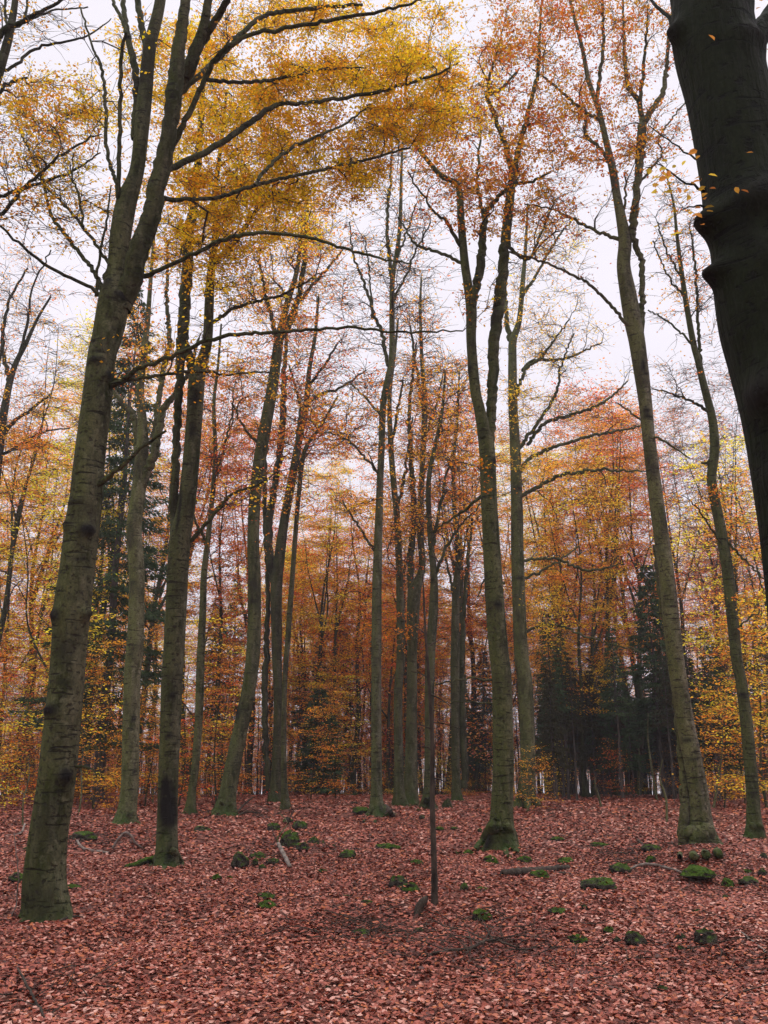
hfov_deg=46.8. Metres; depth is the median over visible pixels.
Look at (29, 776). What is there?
bare sapling
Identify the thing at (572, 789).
spruce tree
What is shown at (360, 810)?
mossy stone
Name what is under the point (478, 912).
mossy stone
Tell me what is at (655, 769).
young beech
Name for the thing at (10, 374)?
beech tree
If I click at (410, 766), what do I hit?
beech tree
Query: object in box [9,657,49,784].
young beech
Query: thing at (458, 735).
beech tree
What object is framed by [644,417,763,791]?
background beech
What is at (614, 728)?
spruce tree
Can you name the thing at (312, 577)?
background beech
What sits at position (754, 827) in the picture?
beech tree
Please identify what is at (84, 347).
background beech
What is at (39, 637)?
background beech
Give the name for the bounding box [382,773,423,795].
young beech
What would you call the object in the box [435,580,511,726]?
background beech
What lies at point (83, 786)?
young beech
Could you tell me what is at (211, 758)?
young beech
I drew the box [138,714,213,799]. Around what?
young beech
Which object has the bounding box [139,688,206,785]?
young beech
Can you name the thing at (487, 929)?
fallen branch
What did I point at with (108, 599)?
background beech
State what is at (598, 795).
bare sapling
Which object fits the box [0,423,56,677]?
background beech
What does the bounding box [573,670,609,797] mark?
spruce tree
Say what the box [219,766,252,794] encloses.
young beech
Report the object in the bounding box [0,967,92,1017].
fallen branch
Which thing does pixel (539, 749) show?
spruce tree
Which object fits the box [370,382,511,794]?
background beech
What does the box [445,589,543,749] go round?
background beech
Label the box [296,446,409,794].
background beech
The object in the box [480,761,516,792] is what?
young beech
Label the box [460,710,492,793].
spruce tree
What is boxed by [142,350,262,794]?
background beech
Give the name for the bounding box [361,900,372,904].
mossy stone
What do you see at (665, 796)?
bare sapling
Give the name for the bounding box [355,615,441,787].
background beech
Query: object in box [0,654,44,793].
young beech
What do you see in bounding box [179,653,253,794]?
young beech
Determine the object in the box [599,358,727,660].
background beech
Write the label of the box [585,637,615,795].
spruce tree
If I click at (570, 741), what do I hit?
spruce tree
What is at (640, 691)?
background beech
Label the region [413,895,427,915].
bark stub
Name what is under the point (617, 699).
spruce tree
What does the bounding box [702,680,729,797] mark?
spruce tree
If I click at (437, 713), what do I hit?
background beech
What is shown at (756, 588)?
background beech
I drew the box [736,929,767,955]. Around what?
fallen branch
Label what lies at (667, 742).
spruce tree
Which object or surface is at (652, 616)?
background beech
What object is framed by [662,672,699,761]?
spruce tree
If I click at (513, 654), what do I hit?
background beech
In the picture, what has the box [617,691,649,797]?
spruce tree
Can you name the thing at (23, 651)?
background beech
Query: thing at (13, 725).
young beech
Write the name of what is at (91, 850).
fallen branch
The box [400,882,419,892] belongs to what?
mossy stone
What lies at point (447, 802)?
mossy stone
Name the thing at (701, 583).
background beech
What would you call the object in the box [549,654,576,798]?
spruce tree
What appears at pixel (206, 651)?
spruce tree
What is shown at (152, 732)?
young beech
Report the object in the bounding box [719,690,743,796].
spruce tree
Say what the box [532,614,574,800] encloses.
spruce tree
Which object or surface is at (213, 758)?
bare sapling
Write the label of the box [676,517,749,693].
background beech
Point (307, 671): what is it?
background beech
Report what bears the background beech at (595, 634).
on the forest floor
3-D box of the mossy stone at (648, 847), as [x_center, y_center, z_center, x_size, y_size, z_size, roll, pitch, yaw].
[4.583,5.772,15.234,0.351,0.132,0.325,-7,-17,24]
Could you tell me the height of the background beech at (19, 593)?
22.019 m
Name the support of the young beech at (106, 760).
on the forest floor
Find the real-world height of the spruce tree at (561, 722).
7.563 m
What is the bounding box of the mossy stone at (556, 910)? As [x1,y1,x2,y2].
[547,907,565,913]
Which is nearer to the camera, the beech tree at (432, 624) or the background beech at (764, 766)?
the beech tree at (432, 624)
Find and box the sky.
[0,0,767,794]
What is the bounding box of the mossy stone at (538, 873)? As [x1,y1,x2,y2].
[529,870,549,878]
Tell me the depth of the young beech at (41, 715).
33.70 m
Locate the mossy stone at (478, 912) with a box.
[472,908,492,922]
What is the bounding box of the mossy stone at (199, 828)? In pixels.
[194,826,210,831]
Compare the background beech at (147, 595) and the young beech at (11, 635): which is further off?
the background beech at (147, 595)
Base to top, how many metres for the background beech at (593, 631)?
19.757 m
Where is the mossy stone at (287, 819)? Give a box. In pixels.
[283,817,292,822]
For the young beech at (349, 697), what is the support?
on the forest floor
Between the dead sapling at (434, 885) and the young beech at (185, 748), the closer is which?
the dead sapling at (434, 885)
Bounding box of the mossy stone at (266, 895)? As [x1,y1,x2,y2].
[257,892,275,899]
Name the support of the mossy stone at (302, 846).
on the forest floor
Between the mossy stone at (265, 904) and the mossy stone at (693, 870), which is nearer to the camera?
the mossy stone at (265, 904)
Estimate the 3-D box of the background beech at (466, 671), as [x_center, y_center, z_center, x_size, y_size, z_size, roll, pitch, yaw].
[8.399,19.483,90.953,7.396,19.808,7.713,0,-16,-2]
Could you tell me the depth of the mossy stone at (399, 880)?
12.09 m
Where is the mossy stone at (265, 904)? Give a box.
[257,900,276,908]
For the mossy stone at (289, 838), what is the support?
on the forest floor
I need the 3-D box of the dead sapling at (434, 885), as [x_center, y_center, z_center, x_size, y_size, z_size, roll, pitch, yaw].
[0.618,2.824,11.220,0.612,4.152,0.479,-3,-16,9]
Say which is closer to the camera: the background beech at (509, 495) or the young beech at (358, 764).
the young beech at (358, 764)
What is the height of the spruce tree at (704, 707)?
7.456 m
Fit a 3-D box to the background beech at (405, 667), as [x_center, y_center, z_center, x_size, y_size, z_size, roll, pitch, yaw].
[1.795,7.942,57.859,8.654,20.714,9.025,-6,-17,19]
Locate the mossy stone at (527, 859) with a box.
[516,856,531,862]
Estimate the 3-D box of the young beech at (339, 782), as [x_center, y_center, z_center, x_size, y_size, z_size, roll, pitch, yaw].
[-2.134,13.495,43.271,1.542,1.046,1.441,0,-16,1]
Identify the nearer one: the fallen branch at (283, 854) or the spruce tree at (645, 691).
the fallen branch at (283, 854)
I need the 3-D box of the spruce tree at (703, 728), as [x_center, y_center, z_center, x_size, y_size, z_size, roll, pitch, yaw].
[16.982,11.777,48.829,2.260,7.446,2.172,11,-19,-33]
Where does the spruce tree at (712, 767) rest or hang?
on the forest floor
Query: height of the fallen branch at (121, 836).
0.352 m
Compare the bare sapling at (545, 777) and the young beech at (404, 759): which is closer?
the bare sapling at (545, 777)
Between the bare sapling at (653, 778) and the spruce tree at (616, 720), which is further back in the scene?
the spruce tree at (616, 720)
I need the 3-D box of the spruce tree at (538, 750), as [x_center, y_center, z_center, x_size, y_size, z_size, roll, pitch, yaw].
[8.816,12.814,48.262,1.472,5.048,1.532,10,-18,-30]
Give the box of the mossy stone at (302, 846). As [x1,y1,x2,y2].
[295,842,309,850]
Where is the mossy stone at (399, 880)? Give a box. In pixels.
[388,875,407,887]
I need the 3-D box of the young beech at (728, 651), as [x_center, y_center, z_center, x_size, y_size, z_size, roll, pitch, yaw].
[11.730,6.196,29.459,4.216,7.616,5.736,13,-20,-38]
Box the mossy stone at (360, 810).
[352,806,367,813]
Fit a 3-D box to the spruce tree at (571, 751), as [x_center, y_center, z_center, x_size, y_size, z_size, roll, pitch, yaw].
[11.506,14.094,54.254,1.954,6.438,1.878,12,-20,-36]
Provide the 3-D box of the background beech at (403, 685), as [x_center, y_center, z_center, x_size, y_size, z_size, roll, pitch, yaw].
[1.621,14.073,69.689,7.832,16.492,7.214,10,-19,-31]
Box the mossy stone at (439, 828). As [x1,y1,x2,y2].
[436,826,444,830]
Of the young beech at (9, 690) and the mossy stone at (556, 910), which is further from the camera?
the young beech at (9, 690)
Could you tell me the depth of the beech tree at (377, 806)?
30.50 m
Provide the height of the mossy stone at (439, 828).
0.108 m
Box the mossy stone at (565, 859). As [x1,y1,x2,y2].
[557,857,574,863]
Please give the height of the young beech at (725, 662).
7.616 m
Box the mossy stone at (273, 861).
[265,858,279,864]
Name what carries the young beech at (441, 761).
on the forest floor
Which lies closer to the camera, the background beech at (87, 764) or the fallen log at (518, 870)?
the fallen log at (518, 870)
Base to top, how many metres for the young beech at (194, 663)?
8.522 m
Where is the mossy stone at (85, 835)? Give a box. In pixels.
[69,831,97,840]
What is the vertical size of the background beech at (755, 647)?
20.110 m
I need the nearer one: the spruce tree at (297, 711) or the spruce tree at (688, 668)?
the spruce tree at (688, 668)
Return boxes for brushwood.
[0,645,767,795]
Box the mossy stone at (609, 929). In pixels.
[603,926,613,933]
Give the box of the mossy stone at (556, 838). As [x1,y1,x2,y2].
[550,836,564,840]
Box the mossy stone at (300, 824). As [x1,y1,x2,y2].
[292,820,307,830]
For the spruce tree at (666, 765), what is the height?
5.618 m
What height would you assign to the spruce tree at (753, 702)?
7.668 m
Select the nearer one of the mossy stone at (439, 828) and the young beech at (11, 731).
the mossy stone at (439, 828)
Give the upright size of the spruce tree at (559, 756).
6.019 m
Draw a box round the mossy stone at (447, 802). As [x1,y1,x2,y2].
[442,798,452,807]
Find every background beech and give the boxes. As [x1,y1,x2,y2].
[0,290,123,644]
[0,378,121,793]
[0,407,72,706]
[0,421,146,744]
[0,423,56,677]
[0,448,104,793]
[0,461,102,748]
[0,556,16,666]
[2,306,184,797]
[3,591,48,747]
[10,507,126,731]
[11,540,60,705]
[14,550,95,704]
[28,539,126,726]
[32,370,172,794]
[33,634,51,736]
[38,496,127,679]
[87,436,168,792]
[89,354,232,794]
[89,567,161,784]
[91,573,159,788]
[91,636,160,784]
[95,617,194,756]
[118,448,214,793]
[141,555,262,759]
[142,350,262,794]
[142,600,188,741]
[142,625,197,735]
[164,412,297,788]
[184,614,233,794]
[188,412,314,794]
[189,581,263,755]
[208,538,327,793]
[233,539,309,792]
[254,565,359,791]
[256,531,328,790]
[256,557,356,792]
[260,542,324,750]
[261,451,372,774]
[261,521,366,773]
[261,521,366,792]
[268,511,382,783]
[270,470,390,784]
[288,621,362,766]
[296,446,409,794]
[309,579,396,777]
[311,601,389,792]
[316,555,448,794]
[317,577,424,765]
[328,601,394,792]
[339,616,438,792]
[341,505,450,793]
[347,641,421,791]
[351,499,451,761]
[351,620,392,759]
[352,580,424,752]
[353,485,478,741]
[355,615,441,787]
[366,593,449,742]
[367,592,443,756]
[369,616,470,780]
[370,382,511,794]
[387,584,468,764]
[403,601,470,786]
[404,386,537,791]
[417,564,540,790]
[419,622,469,794]
[420,607,481,793]
[421,638,449,760]
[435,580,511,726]
[438,429,550,683]
[438,613,489,789]
[441,534,556,758]
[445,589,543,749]
[457,432,569,784]
[465,591,551,765]
[470,575,566,753]
[477,352,614,790]
[487,580,556,757]
[499,434,609,793]
[502,455,638,797]
[505,494,588,792]
[510,504,578,696]
[523,358,682,795]
[524,436,646,797]
[528,405,657,772]
[540,556,634,793]
[545,403,693,771]
[547,391,696,793]
[554,413,686,794]
[566,538,664,781]
[598,375,726,659]
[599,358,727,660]
[611,609,654,793]
[612,586,704,694]
[624,525,696,696]
[642,333,764,608]
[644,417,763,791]
[645,410,767,764]
[648,585,702,672]
[664,376,767,790]
[669,512,757,790]
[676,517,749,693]
[676,573,725,792]
[678,541,756,701]
[680,368,765,612]
[683,459,767,727]
[683,494,767,793]
[738,531,767,711]
[740,527,767,682]
[741,608,767,735]
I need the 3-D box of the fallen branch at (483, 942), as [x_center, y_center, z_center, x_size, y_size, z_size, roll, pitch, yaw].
[0.627,3.928,8.118,1.486,0.267,0.876,5,-17,-18]
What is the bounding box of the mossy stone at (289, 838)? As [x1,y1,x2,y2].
[280,829,299,847]
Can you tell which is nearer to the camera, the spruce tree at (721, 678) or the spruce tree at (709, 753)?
the spruce tree at (709, 753)
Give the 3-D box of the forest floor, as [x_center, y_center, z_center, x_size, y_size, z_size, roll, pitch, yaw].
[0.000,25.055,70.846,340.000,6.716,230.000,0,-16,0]
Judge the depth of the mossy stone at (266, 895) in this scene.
10.67 m
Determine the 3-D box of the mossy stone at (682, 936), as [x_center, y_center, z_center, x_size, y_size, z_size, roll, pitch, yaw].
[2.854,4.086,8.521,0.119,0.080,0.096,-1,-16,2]
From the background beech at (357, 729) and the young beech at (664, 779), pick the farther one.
the background beech at (357, 729)
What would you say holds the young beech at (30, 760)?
on the forest floor
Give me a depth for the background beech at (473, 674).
59.72 m
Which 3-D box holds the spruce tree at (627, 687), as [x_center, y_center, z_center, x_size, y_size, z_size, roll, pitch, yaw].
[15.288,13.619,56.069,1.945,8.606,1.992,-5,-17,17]
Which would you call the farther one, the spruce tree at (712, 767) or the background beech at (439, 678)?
the background beech at (439, 678)
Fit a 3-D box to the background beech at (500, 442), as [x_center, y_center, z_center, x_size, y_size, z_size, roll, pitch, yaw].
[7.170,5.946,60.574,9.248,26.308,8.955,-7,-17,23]
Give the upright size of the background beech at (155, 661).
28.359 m
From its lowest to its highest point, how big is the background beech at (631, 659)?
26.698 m
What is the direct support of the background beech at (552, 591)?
on the forest floor
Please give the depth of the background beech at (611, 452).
50.69 m
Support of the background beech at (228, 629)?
on the forest floor
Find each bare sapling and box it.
[3,755,37,824]
[78,740,98,812]
[141,740,154,802]
[204,715,227,794]
[544,732,549,795]
[579,771,620,806]
[623,738,651,795]
[625,738,631,794]
[639,750,678,821]
[641,709,671,799]
[702,716,733,807]
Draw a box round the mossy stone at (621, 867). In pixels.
[608,862,631,873]
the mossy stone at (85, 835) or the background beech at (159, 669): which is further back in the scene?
the background beech at (159, 669)
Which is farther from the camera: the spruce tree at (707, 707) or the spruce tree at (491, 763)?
the spruce tree at (491, 763)
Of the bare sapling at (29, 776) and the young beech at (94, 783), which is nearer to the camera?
the bare sapling at (29, 776)
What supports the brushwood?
on the forest floor
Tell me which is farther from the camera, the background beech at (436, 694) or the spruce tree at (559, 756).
the background beech at (436, 694)
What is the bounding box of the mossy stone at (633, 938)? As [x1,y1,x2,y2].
[624,930,646,945]
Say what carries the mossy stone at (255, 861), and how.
on the forest floor
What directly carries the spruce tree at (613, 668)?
on the forest floor
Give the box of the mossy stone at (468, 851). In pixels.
[463,849,473,853]
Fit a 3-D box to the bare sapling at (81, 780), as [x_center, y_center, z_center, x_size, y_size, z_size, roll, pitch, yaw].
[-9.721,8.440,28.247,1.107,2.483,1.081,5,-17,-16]
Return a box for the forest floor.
[0,793,767,1023]
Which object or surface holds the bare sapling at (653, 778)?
on the forest floor
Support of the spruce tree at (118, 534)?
on the forest floor
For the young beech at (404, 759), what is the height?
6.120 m
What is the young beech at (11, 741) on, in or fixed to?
on the forest floor
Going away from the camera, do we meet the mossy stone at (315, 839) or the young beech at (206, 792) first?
the mossy stone at (315, 839)
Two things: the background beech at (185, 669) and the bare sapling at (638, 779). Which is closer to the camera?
the bare sapling at (638, 779)
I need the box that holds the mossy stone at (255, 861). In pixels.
[252,858,258,865]
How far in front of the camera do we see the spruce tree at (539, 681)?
49.85 m
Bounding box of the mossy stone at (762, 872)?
[757,868,767,875]
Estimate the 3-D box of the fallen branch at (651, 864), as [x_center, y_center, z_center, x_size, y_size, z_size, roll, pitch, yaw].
[4.264,5.446,13.430,0.467,0.162,1.356,11,-19,-35]
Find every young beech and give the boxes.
[0,590,155,786]
[0,621,32,775]
[0,633,41,783]
[0,638,110,785]
[0,644,39,793]
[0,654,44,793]
[0,679,32,781]
[0,679,109,785]
[0,692,32,808]
[0,717,38,790]
[0,728,27,811]
[0,733,34,799]
[0,750,25,791]
[1,682,37,792]
[8,763,38,798]
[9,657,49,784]
[11,732,40,791]
[18,708,118,805]
[74,769,100,800]
[75,638,153,808]
[75,661,148,791]
[76,686,182,788]
[84,672,146,787]
[88,758,141,813]
[92,718,151,789]
[96,683,190,805]
[110,683,224,805]
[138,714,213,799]
[139,616,258,791]
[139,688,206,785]
[152,707,206,788]
[178,662,277,805]
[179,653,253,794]
[180,638,272,783]
[180,726,228,795]
[187,761,220,796]
[216,704,272,789]
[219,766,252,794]
[225,691,288,791]
[239,769,262,793]
[287,679,352,789]
[287,701,360,798]
[287,762,300,794]
[301,686,370,798]
[315,670,390,792]
[330,777,350,797]
[338,731,389,793]
[352,771,390,794]
[366,719,444,788]
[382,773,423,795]
[423,750,450,794]
[439,773,477,797]
[477,768,491,792]
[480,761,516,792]
[513,745,562,807]
[537,740,577,797]
[588,738,638,797]
[637,752,670,794]
[657,737,715,790]
[673,583,767,797]
[676,697,766,808]
[698,706,767,804]
[700,626,767,790]
[703,592,767,809]
[709,590,767,798]
[720,780,736,798]
[722,769,765,799]
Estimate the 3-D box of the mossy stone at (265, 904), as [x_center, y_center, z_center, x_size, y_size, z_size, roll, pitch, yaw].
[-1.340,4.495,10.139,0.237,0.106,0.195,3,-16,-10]
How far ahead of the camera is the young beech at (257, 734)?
66.02 m
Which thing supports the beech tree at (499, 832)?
on the forest floor
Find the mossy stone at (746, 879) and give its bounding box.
[737,876,758,885]
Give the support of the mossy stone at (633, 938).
on the forest floor
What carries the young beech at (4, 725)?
on the forest floor
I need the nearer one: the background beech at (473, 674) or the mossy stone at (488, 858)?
the mossy stone at (488, 858)
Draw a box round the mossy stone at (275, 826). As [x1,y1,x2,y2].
[267,822,279,830]
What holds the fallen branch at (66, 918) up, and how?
on the forest floor
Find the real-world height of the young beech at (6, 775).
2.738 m
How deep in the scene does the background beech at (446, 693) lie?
76.28 m
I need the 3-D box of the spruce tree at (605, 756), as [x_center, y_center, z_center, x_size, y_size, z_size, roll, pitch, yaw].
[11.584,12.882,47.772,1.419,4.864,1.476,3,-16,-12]
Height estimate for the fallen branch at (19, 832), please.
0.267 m
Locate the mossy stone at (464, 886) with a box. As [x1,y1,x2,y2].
[459,883,468,890]
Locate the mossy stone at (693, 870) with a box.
[679,864,716,879]
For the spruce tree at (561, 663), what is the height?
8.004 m
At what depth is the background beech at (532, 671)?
65.92 m
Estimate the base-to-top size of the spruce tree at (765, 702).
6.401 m
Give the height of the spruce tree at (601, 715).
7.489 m
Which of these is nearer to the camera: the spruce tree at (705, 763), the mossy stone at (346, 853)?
the mossy stone at (346, 853)
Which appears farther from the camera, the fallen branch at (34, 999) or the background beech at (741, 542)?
the background beech at (741, 542)
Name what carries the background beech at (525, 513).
on the forest floor
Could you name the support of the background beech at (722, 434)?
on the forest floor
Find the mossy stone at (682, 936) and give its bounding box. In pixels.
[675,933,686,940]
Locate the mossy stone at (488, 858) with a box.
[483,855,498,863]
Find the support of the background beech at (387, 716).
on the forest floor
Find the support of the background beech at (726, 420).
on the forest floor
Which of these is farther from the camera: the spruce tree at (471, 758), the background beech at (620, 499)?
the background beech at (620, 499)
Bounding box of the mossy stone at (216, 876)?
[211,873,221,880]
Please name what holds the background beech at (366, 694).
on the forest floor
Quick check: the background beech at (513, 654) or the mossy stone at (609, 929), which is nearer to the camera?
the mossy stone at (609, 929)
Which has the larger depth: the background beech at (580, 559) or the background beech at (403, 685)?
the background beech at (403, 685)
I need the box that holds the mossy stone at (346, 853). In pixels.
[338,849,355,858]
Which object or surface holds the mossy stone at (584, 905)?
on the forest floor
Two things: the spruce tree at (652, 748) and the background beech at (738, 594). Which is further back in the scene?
the background beech at (738, 594)
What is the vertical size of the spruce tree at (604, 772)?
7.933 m
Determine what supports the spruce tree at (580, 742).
on the forest floor
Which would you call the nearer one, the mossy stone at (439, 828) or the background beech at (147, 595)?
the mossy stone at (439, 828)
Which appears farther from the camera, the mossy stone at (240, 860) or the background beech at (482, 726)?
the background beech at (482, 726)
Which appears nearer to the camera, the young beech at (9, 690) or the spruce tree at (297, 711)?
the young beech at (9, 690)
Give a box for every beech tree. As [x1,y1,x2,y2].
[0,0,127,247]
[0,0,531,924]
[0,225,95,508]
[72,161,254,824]
[124,0,356,869]
[146,300,302,813]
[203,183,384,817]
[227,268,388,802]
[247,358,365,809]
[291,121,455,822]
[315,280,470,806]
[349,0,611,854]
[360,340,547,811]
[361,245,488,804]
[399,335,533,801]
[471,177,670,810]
[509,0,722,860]
[610,168,767,838]
[645,0,767,616]
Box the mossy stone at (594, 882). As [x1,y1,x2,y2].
[580,877,616,890]
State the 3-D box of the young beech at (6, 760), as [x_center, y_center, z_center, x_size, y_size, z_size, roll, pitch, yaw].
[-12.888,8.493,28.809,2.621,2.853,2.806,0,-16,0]
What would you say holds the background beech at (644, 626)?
on the forest floor
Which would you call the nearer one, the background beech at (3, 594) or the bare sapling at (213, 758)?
the bare sapling at (213, 758)
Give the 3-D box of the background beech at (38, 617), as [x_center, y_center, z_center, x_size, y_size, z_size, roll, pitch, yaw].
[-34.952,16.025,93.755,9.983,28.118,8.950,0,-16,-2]
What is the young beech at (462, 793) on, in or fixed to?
on the forest floor
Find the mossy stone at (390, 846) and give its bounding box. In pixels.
[375,843,400,849]
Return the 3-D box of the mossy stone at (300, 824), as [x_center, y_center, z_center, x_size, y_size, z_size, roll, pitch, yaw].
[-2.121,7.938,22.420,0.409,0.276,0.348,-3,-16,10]
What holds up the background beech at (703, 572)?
on the forest floor
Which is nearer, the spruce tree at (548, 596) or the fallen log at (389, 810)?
the fallen log at (389, 810)
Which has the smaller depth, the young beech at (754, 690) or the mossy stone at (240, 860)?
the mossy stone at (240, 860)
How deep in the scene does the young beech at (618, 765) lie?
41.25 m
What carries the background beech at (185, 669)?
on the forest floor
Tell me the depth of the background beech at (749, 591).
84.79 m
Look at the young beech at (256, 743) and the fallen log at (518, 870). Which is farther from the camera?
the young beech at (256, 743)
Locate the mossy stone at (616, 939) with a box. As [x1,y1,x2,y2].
[613,936,620,941]
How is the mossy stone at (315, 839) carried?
on the forest floor
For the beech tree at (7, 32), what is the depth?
13.55 m
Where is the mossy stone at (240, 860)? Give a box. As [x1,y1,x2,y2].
[231,851,248,868]
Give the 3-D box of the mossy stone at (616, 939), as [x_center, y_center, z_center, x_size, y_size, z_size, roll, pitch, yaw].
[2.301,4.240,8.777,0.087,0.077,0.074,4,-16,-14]
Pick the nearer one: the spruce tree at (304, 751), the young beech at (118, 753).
the spruce tree at (304, 751)
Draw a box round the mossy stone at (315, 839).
[307,837,318,843]
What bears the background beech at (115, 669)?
on the forest floor
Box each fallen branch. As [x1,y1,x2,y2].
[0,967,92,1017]
[1,823,25,835]
[11,832,19,916]
[59,915,83,920]
[76,840,111,853]
[111,831,142,848]
[233,809,259,817]
[236,797,253,811]
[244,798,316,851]
[277,842,291,867]
[384,921,545,956]
[446,941,532,974]
[482,920,497,943]
[630,862,695,882]
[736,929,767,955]
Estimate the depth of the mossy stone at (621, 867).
13.85 m
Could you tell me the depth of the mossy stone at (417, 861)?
13.56 m
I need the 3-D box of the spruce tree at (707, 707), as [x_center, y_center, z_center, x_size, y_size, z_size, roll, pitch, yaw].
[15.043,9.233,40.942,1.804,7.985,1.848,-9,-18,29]
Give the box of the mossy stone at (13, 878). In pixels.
[8,872,22,882]
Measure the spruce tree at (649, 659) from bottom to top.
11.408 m
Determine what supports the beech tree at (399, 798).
on the forest floor
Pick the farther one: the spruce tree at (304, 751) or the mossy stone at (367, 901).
the spruce tree at (304, 751)
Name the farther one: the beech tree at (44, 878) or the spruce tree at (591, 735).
the spruce tree at (591, 735)
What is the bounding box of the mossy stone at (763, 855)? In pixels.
[759,852,767,858]
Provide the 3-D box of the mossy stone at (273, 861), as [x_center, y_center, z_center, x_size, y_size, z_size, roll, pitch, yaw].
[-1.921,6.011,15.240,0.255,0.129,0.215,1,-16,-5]
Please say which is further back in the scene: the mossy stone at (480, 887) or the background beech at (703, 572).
the background beech at (703, 572)
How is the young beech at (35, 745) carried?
on the forest floor
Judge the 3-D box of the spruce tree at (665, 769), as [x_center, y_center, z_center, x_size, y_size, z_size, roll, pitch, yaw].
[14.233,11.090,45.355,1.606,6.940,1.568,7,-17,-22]
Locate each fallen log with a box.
[124,856,152,867]
[385,804,394,816]
[500,864,569,876]
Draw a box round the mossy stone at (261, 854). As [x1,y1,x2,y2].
[248,852,266,858]
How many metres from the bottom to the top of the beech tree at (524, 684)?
27.975 m
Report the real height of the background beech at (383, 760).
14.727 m
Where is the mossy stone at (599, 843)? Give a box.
[590,842,608,846]
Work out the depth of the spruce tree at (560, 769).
49.35 m
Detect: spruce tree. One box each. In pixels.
[7,288,184,801]
[187,597,236,794]
[199,570,259,772]
[287,651,311,789]
[287,688,358,795]
[295,641,330,755]
[322,618,363,792]
[460,675,481,790]
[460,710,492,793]
[476,648,492,790]
[486,699,492,769]
[529,493,587,770]
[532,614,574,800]
[534,666,550,793]
[535,696,559,794]
[535,702,559,783]
[535,705,552,771]
[536,669,574,798]
[547,633,583,798]
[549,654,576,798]
[549,661,574,795]
[553,681,570,793]
[558,657,588,800]
[560,659,574,794]
[562,669,592,795]
[562,704,588,781]
[563,735,574,793]
[571,671,604,785]
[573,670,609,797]
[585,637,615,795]
[585,682,610,782]
[587,705,615,783]
[595,662,614,793]
[596,668,625,778]
[597,627,635,799]
[601,637,637,794]
[610,667,623,780]
[610,669,645,794]
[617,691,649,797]
[618,659,634,791]
[619,565,675,797]
[631,694,647,794]
[631,719,659,794]
[641,670,676,791]
[643,687,656,793]
[649,622,671,794]
[649,647,677,800]
[649,679,669,794]
[651,681,677,795]
[654,675,678,797]
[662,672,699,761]
[681,630,708,714]
[684,657,700,728]
[685,658,710,759]
[691,626,726,800]
[691,693,711,766]
[697,675,714,791]
[699,662,727,775]
[700,643,734,797]
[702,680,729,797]
[702,716,732,782]
[712,644,738,784]
[715,661,742,759]
[718,691,732,794]
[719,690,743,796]
[721,642,757,785]
[735,655,767,796]
[749,617,767,749]
[762,673,767,735]
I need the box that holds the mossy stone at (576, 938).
[566,934,588,943]
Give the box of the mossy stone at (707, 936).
[693,928,717,944]
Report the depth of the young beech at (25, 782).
42.67 m
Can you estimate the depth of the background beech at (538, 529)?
61.82 m
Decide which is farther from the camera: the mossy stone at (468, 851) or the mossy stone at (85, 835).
the mossy stone at (85, 835)
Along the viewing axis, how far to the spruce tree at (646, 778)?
52.93 m
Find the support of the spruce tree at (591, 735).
on the forest floor
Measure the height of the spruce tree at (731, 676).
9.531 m
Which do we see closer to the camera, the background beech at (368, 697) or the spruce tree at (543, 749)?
the spruce tree at (543, 749)
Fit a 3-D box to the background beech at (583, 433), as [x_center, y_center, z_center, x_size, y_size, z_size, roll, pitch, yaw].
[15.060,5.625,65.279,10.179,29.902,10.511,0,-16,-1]
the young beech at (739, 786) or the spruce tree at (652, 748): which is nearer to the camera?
the young beech at (739, 786)
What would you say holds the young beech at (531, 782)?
on the forest floor
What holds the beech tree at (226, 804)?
on the forest floor
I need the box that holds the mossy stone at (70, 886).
[67,884,80,888]
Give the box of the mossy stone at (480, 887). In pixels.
[475,886,488,890]
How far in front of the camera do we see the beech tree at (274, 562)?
39.96 m
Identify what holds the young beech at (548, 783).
on the forest floor
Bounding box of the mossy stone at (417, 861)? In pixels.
[410,859,422,864]
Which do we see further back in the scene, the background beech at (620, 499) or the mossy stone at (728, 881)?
the background beech at (620, 499)
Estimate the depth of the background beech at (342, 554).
61.88 m
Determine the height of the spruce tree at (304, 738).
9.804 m
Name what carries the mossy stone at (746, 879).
on the forest floor
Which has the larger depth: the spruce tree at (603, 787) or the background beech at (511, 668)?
the background beech at (511, 668)
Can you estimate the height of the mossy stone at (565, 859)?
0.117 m
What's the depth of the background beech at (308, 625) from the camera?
60.47 m
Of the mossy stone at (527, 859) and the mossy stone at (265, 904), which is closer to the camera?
the mossy stone at (265, 904)
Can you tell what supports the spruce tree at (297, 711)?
on the forest floor
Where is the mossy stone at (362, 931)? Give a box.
[353,928,369,934]
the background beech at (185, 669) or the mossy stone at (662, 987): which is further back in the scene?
the background beech at (185, 669)
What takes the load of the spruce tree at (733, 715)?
on the forest floor
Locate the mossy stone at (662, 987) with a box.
[657,985,667,991]
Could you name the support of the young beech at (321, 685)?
on the forest floor
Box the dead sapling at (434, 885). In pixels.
[410,574,457,904]
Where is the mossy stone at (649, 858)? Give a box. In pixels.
[645,855,655,862]
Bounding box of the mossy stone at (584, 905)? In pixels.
[579,903,587,909]
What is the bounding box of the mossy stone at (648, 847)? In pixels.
[640,844,661,851]
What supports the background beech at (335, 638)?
on the forest floor
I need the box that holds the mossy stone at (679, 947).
[676,945,685,950]
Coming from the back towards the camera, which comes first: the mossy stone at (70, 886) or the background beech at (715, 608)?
the background beech at (715, 608)
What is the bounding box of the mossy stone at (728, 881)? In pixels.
[721,878,733,887]
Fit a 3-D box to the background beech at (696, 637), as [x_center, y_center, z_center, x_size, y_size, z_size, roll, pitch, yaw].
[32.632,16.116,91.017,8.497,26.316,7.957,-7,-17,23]
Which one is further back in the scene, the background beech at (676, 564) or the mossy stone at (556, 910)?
the background beech at (676, 564)

